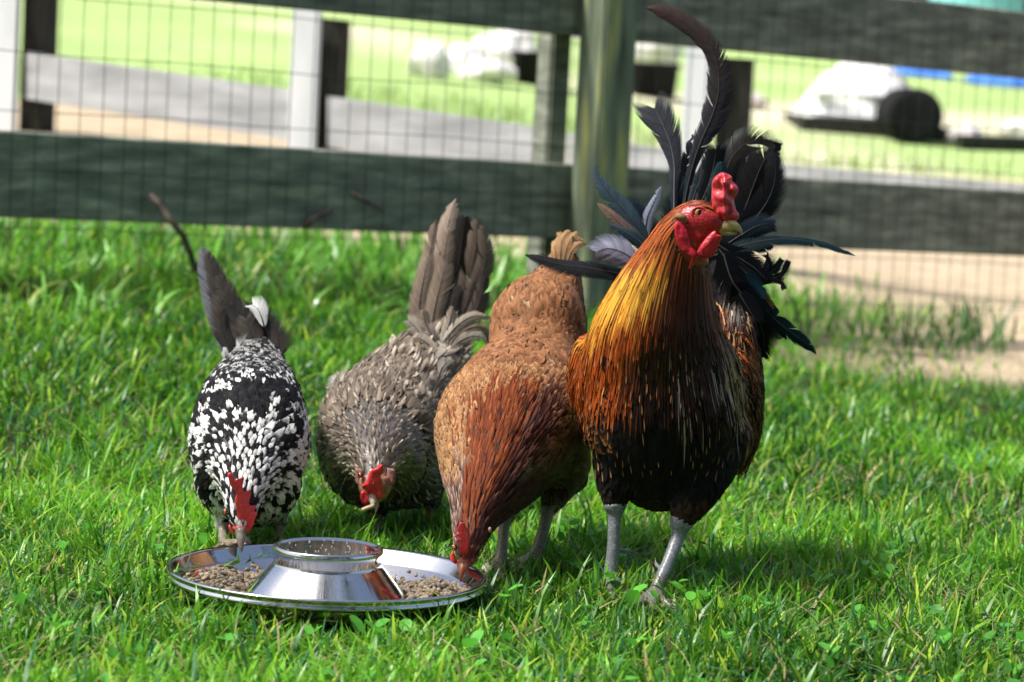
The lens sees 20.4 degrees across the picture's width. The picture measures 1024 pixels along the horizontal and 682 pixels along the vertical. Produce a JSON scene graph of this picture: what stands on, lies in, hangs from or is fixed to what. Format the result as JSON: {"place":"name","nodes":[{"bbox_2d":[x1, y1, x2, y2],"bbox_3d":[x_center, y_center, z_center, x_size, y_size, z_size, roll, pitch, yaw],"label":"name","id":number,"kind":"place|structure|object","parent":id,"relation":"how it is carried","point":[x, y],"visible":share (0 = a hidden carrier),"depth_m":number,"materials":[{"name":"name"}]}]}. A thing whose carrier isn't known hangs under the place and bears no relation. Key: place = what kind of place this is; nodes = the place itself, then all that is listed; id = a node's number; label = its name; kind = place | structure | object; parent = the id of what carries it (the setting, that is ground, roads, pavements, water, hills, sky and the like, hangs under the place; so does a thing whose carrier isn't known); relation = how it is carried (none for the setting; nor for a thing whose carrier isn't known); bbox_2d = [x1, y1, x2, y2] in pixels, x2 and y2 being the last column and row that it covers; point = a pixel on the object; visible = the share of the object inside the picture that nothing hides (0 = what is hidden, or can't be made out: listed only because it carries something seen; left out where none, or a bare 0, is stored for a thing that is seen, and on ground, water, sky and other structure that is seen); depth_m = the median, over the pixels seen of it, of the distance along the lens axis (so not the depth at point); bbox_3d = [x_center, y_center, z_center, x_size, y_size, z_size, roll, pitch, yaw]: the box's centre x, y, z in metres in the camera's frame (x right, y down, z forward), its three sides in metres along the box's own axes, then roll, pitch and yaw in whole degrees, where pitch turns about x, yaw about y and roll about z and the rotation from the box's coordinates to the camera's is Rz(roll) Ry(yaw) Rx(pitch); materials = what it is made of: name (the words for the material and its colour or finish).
{"place":"outdoors","nodes":[
{"label":"outdoors","id":0,"kind":"place"},
{"bbox_2d":[0,218,1023,681],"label":"grass","id":1,"kind":"structure","parent":0,"point":[362,336],"depth_m":3.83,"materials":[{"name":"green plant"}]},
{"bbox_2d":[186,247,310,551],"bbox_3d":[-0.340,0.084,3.698,0.162,0.372,0.537,2,5,-6],"label":"hen","id":2,"kind":"object","parent":1,"relation":"on","point":[249,441],"visible":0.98,"depth_m":3.63,"materials":[{"name":"black"}]},
{"bbox_2d":[146,192,200,282],"bbox_3d":[-0.719,-0.219,6.089,0.130,0.194,0.052,1,6,-20],"label":"feather","id":3,"kind":"object","parent":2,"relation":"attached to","point":[151,197],"visible":0.93,"depth_m":6.07,"materials":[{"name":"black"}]},
{"bbox_2d":[433,230,591,581],"bbox_3d":[0.004,0.081,3.639,0.207,0.424,0.587,3,5,0],"label":"hen","id":4,"kind":"object","parent":1,"relation":"on","point":[509,444],"visible":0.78,"depth_m":3.58,"materials":[{"name":"brown"}]},
{"bbox_2d":[0,0,1023,681],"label":"ground","id":5,"kind":"structure","parent":0,"point":[222,36],"depth_m":15.40,"materials":[{"name":"green plant"}]},
{"bbox_2d":[166,537,487,629],"bbox_3d":[-0.217,0.275,3.342,0.377,0.069,0.377,3,5,0],"label":"feeder","id":6,"kind":"object","parent":5,"relation":"on","point":[339,582],"visible":0.86,"depth_m":3.28,"materials":[{"name":"metal"}]},
{"bbox_2d":[183,539,471,598],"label":"feed pellets","id":7,"kind":"object","parent":6,"relation":"in","point":[232,579],"visible":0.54,"depth_m":3.35},
{"bbox_2d":[315,198,495,540],"bbox_3d":[-0.172,0.038,3.890,0.204,0.452,0.570,4,6,12],"label":"hen","id":8,"kind":"object","parent":5,"relation":"on","point":[374,439],"visible":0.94,"depth_m":3.88,"materials":[{"name":"grey"}]},
{"bbox_2d":[361,503,374,511],"bbox_3d":[-0.183,0.212,3.624,0.018,0.012,0.006,3,5,0],"label":"feed pellet","id":9,"kind":"object","parent":8,"relation":"attached to","point":[368,507],"visible":1,"depth_m":3.62},
{"bbox_2d":[407,41,449,80],"bbox_3d":[-0.504,-1.684,17.223,0.259,0.265,0.210,3,5,0],"label":"boulder","id":10,"kind":"object","parent":5,"relation":"on","point":[437,66],"visible":0.89,"depth_m":17.15,"materials":[{"name":"stone"}]},
{"bbox_2d":[446,44,489,74],"bbox_3d":[-0.319,-1.795,18.311,0.382,0.238,0.264,3,5,0],"label":"boulder","id":11,"kind":"object","parent":5,"relation":"on","point":[457,56],"visible":0.41,"depth_m":18.22,"materials":[{"name":"stone"}]},
{"bbox_2d":[455,59,517,83],"bbox_3d":[-0.159,-1.685,17.924,0.320,0.189,0.316,0,6,-29],"label":"boulder","id":12,"kind":"object","parent":5,"relation":"on","point":[492,70],"visible":0.85,"depth_m":17.83,"materials":[{"name":"stone"}]},
{"bbox_2d":[472,30,536,64],"bbox_3d":[-0.053,-2.063,20.301,0.501,0.381,0.392,3,5,0],"label":"boulder","id":13,"kind":"object","parent":5,"relation":"on","point":[494,46],"visible":0.43,"depth_m":20.18,"materials":[{"name":"stone"}]},
{"bbox_2d":[0,235,1022,355],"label":"weeds","id":14,"kind":"object","parent":5,"relation":"on","point":[965,324],"visible":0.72,"depth_m":6.46,"materials":[{"name":"green plant"}]},
{"bbox_2d":[0,0,1023,340],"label":"board fence","id":15,"kind":"object","parent":5,"relation":"on","point":[544,196],"visible":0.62,"depth_m":6.69,"materials":[{"name":"green wood"}]},
{"bbox_2d":[302,208,332,229],"bbox_3d":[-0.432,-0.272,6.332,0.077,0.051,0.018,-1,7,-34],"label":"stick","id":16,"kind":"object","parent":15,"relation":"attached to","point":[310,222],"visible":1,"depth_m":6.32,"materials":[{"name":"wood"}]},
{"bbox_2d":[350,192,383,211],"bbox_3d":[-0.326,-0.314,6.407,0.089,0.046,0.012,-1,7,-35],"label":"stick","id":17,"kind":"object","parent":15,"relation":"attached to","point":[363,200],"visible":1,"depth_m":6.40,"materials":[{"name":"wood"}]},
{"bbox_2d":[0,406,1023,681],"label":"dry thatch","id":18,"kind":"object","parent":5,"relation":"on","point":[520,562],"visible":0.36,"depth_m":3.51,"materials":[{"name":"green plant"}]},
{"bbox_2d":[0,0,1023,190],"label":"paddock fence","id":19,"kind":"object","parent":5,"relation":"on","point":[114,83],"visible":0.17,"depth_m":9.45,"materials":[{"name":"white paint"}]},
{"bbox_2d":[1,490,1023,681],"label":"clover","id":20,"kind":"object","parent":5,"relation":"on","point":[471,641],"visible":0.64,"depth_m":3.30,"materials":[{"name":"green plant"}]},
{"bbox_2d":[511,50,537,83],"bbox_3d":[0.150,-1.811,18.863,0.317,0.215,0.525,3,5,0],"label":"feed tub","id":21,"kind":"object","parent":5,"relation":"on","point":[528,66],"visible":0.43,"depth_m":18.64,"materials":[{"name":"black plastic"}]},
{"bbox_2d":[633,62,680,97],"bbox_3d":[1.006,-1.852,20.160,0.358,0.236,0.630,3,5,0],"label":"feed tub","id":22,"kind":"object","parent":5,"relation":"on","point":[666,80],"visible":0.74,"depth_m":19.89,"materials":[{"name":"black plastic"}]},
{"bbox_2d":[635,43,685,63],"bbox_3d":[1.302,-2.763,26.681,0.546,0.504,0.578,7,7,35],"label":"boulder","id":23,"kind":"object","parent":5,"relation":"on","point":[648,56],"visible":0.2,"depth_m":26.50,"materials":[{"name":"stone"}]},
{"bbox_2d":[525,4,854,613],"bbox_3d":[0.210,-0.061,3.598,0.382,0.738,0.421,8,7,43],"label":"rooster","id":24,"kind":"object","parent":5,"relation":"on","point":[664,380],"visible":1,"depth_m":3.47},
{"bbox_2d":[784,62,952,142],"bbox_3d":[2.294,-1.562,18.365,0.944,0.523,1.247,3,5,0],"label":"animal shelter","id":25,"kind":"object","parent":5,"relation":"on","point":[852,96],"visible":0.61,"depth_m":17.86,"materials":[{"name":"white plastic"}]},
{"bbox_2d":[875,88,942,143],"bbox_3d":[2.445,-1.392,17.535,0.344,0.337,0.640,3,5,0],"label":"barrel","id":26,"kind":"object","parent":5,"relation":"on","point":[925,103],"visible":0.91,"depth_m":17.22,"materials":[{"name":"black plastic"}]},
{"bbox_2d":[893,67,954,78],"bbox_3d":[4.316,-2.912,30.290,0.713,0.202,0.800,3,5,0],"label":"tarp","id":27,"kind":"object","parent":5,"relation":"on","point":[922,72],"visible":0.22,"depth_m":29.94,"materials":[{"name":"blue plastic"}]},
{"bbox_2d":[946,122,981,144],"bbox_3d":[2.795,-1.266,17.595,0.202,0.171,0.164,6,6,27],"label":"boulder","id":28,"kind":"object","parent":5,"relation":"on","point":[951,134],"visible":0.57,"depth_m":17.55,"materials":[{"name":"stone"}]},
{"bbox_2d":[929,0,1023,11],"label":"paddling pool","id":29,"kind":"structure","parent":5,"relation":"on","point":[1016,5],"depth_m":43.99,"materials":[{"name":"teal plastic"}]},
{"bbox_2d":[954,134,1023,151],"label":"plank","id":30,"kind":"object","parent":5,"relation":"on","point":[966,141],"visible":0.97,"depth_m":17.28,"materials":[{"name":"wood"}]},
{"bbox_2d":[963,74,1023,87],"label":"tarp","id":31,"kind":"object","parent":5,"relation":"on","point":[984,79],"visible":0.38,"depth_m":29.01,"materials":[{"name":"blue plastic"}]},
{"bbox_2d":[998,120,1023,135],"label":"boulder","id":32,"kind":"object","parent":5,"relation":"on","point":[1011,125],"visible":0.55,"depth_m":18.62,"materials":[{"name":"stone"}]},
{"bbox_2d":[0,52,1023,332],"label":"pasture grass","id":33,"kind":"structure","parent":0,"point":[342,248],"depth_m":7.16,"materials":[{"name":"green plant"}]},
{"bbox_2d":[751,92,767,109],"bbox_3d":[1.720,-1.689,20.069,0.154,0.130,0.163,8,7,40],"label":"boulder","id":34,"kind":"object","parent":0,"point":[760,101],"visible":0.56,"depth_m":20.02,"materials":[{"name":"stone"}]}
]}

